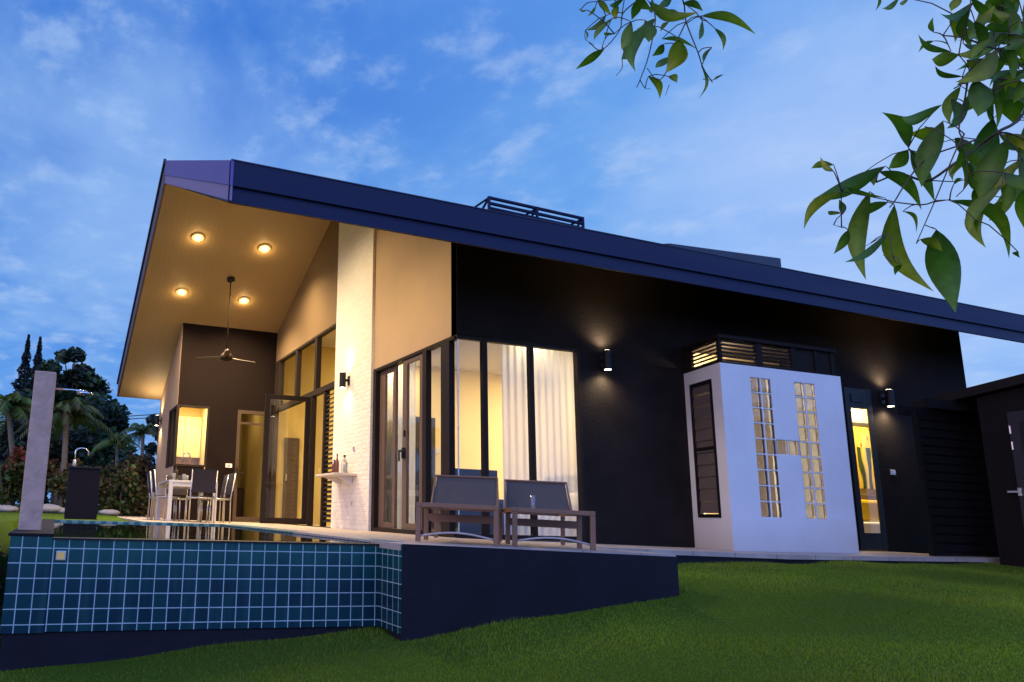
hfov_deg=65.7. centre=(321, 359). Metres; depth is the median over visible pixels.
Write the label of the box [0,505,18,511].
boulder
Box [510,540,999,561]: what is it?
path
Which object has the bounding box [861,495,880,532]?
bed
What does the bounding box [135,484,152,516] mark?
shrub
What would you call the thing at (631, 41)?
overhanging branch
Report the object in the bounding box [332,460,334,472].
bottle
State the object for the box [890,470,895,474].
light switch
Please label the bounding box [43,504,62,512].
boulder
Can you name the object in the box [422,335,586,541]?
corner window
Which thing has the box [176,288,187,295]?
downlight
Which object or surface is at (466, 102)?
sky
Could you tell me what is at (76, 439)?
tree
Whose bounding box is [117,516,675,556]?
terrace
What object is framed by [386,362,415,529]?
curtain
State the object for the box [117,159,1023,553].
house
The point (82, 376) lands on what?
tree
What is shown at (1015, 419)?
door
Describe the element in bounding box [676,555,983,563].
path edge
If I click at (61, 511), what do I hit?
boulder
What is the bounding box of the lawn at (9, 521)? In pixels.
[0,504,1023,681]
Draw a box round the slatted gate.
[911,410,998,556]
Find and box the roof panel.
[666,243,780,266]
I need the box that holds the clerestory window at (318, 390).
[273,323,335,412]
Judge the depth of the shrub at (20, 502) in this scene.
19.49 m
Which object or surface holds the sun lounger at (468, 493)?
on the terrace
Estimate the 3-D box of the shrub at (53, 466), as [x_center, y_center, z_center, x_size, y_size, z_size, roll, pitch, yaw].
[-7.237,3.234,19.979,1.348,1.579,1.187,6,-12,-18]
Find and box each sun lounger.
[415,475,501,545]
[500,479,595,550]
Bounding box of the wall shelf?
[315,472,356,484]
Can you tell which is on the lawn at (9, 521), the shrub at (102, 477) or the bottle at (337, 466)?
the shrub at (102, 477)
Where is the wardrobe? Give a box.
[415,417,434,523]
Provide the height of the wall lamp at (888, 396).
0.265 m
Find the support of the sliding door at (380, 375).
in the house
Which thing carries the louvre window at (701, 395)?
in the house
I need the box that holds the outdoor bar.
[64,466,102,519]
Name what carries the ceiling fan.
hanging from the house
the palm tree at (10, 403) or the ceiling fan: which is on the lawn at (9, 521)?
the palm tree at (10, 403)
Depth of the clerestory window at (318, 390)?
16.17 m
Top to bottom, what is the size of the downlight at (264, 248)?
0.106 m
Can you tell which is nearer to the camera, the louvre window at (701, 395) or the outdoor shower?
the outdoor shower
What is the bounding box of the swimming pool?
[0,519,402,670]
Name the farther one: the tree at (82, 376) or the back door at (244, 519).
the tree at (82, 376)
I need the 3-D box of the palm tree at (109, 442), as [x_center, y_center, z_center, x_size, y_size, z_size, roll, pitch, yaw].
[-6.354,3.444,23.027,1.585,2.465,1.338,6,-12,-18]
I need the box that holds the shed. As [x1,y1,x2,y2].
[897,373,1023,566]
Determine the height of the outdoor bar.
0.830 m
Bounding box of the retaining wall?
[389,544,678,640]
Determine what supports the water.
in the swimming pool
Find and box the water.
[53,521,367,542]
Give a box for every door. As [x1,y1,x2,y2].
[232,410,263,521]
[259,391,333,527]
[282,438,299,517]
[371,349,429,535]
[843,387,888,549]
[1006,410,1023,526]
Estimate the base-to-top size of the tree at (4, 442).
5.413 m
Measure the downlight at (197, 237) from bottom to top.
0.106 m
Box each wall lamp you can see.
[154,415,161,425]
[339,372,349,387]
[599,350,611,369]
[880,389,894,406]
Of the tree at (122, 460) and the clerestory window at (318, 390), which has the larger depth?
the tree at (122, 460)
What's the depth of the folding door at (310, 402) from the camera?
14.67 m
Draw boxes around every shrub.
[0,446,25,504]
[0,459,47,510]
[44,458,67,502]
[47,458,86,507]
[89,460,124,509]
[98,470,105,509]
[100,462,143,515]
[121,450,153,515]
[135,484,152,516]
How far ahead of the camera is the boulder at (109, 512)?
18.25 m
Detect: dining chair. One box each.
[147,471,174,520]
[151,469,180,520]
[164,475,188,519]
[184,469,217,522]
[197,475,228,521]
[200,473,236,522]
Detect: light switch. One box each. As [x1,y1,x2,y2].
[435,447,439,453]
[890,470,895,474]
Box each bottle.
[174,465,177,479]
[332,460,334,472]
[335,454,338,472]
[341,455,347,472]
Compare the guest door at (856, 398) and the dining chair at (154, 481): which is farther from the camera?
the dining chair at (154, 481)
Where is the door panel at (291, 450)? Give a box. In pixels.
[282,438,299,517]
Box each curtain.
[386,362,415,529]
[501,344,577,535]
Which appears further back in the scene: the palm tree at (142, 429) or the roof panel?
the palm tree at (142, 429)
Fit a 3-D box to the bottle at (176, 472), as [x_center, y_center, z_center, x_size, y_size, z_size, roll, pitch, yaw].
[-2.783,2.167,14.492,0.080,0.302,0.079,6,-12,-18]
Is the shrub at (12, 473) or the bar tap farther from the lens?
the shrub at (12, 473)
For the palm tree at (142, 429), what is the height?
3.343 m
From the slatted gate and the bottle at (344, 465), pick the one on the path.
the slatted gate
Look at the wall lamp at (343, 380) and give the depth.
12.97 m
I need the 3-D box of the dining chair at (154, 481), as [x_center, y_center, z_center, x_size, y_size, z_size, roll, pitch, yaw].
[-2.911,2.522,14.109,0.541,0.925,0.466,6,-12,-18]
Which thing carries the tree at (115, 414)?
on the lawn at (9, 521)
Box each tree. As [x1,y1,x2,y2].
[0,388,56,460]
[0,391,55,505]
[13,397,120,504]
[17,428,92,503]
[31,346,113,403]
[51,391,131,464]
[86,438,137,483]
[89,432,140,469]
[113,423,157,459]
[113,452,155,492]
[144,413,159,455]
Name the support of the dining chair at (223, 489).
on the terrace
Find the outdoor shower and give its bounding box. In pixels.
[18,371,92,529]
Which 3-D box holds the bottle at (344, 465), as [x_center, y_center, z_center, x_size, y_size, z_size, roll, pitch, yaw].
[0.369,1.714,12.451,0.110,0.302,0.108,6,-12,-18]
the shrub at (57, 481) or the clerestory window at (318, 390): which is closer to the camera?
the clerestory window at (318, 390)
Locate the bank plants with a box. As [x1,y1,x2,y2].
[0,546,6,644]
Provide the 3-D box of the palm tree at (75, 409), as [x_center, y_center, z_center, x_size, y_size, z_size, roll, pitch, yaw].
[-6.786,2.510,19.803,2.498,3.070,2.333,10,-14,-35]
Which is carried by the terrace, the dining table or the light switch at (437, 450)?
the dining table
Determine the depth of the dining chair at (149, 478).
14.59 m
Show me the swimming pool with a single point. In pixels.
(107, 599)
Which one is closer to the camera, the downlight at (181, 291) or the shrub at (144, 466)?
the downlight at (181, 291)
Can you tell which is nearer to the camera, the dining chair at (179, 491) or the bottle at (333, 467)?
the bottle at (333, 467)
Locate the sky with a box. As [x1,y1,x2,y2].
[0,0,1023,504]
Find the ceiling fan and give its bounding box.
[196,276,254,362]
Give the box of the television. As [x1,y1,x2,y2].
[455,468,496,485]
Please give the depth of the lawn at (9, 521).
5.29 m
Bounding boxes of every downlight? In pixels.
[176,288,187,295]
[192,233,203,241]
[238,297,249,303]
[258,244,270,252]
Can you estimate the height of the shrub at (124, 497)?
1.701 m
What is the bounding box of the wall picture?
[853,422,875,488]
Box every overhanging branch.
[576,0,754,98]
[804,0,1023,311]
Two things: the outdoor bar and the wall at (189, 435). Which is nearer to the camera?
the outdoor bar
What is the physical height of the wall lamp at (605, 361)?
0.265 m
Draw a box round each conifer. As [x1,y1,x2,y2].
[0,334,33,464]
[4,336,51,503]
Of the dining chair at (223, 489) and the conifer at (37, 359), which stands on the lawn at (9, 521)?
the conifer at (37, 359)
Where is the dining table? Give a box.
[156,480,217,522]
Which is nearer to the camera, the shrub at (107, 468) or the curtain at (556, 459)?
the curtain at (556, 459)
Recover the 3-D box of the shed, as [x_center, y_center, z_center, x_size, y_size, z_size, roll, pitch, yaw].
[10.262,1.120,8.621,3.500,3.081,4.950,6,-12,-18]
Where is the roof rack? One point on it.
(533, 212)
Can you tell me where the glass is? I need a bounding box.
[530,495,534,507]
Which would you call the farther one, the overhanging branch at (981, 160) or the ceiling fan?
the ceiling fan
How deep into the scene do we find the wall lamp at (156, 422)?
19.50 m
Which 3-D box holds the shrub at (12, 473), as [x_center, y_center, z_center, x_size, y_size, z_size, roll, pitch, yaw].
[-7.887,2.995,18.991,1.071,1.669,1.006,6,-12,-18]
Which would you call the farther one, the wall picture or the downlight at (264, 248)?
the downlight at (264, 248)
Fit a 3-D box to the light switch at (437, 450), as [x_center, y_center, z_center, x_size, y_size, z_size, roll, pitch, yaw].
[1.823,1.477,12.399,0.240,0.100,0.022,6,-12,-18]
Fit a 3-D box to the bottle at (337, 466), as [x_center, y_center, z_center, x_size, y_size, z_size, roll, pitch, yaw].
[0.256,1.757,12.780,0.070,0.342,0.069,6,-12,-18]
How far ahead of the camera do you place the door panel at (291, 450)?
17.68 m
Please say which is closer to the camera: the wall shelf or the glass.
the glass
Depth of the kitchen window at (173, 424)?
17.19 m
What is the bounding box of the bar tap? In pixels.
[72,448,88,465]
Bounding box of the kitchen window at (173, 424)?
[165,404,209,467]
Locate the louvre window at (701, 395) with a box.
[689,379,721,517]
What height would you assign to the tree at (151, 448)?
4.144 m
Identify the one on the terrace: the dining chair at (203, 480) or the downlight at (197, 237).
the dining chair at (203, 480)
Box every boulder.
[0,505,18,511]
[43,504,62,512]
[57,507,64,513]
[98,509,119,515]
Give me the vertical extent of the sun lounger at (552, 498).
0.641 m
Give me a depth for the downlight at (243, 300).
16.89 m
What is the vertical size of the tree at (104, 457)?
2.563 m
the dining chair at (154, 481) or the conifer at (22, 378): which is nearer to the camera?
the dining chair at (154, 481)
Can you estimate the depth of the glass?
6.72 m
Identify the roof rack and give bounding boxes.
[474,196,584,227]

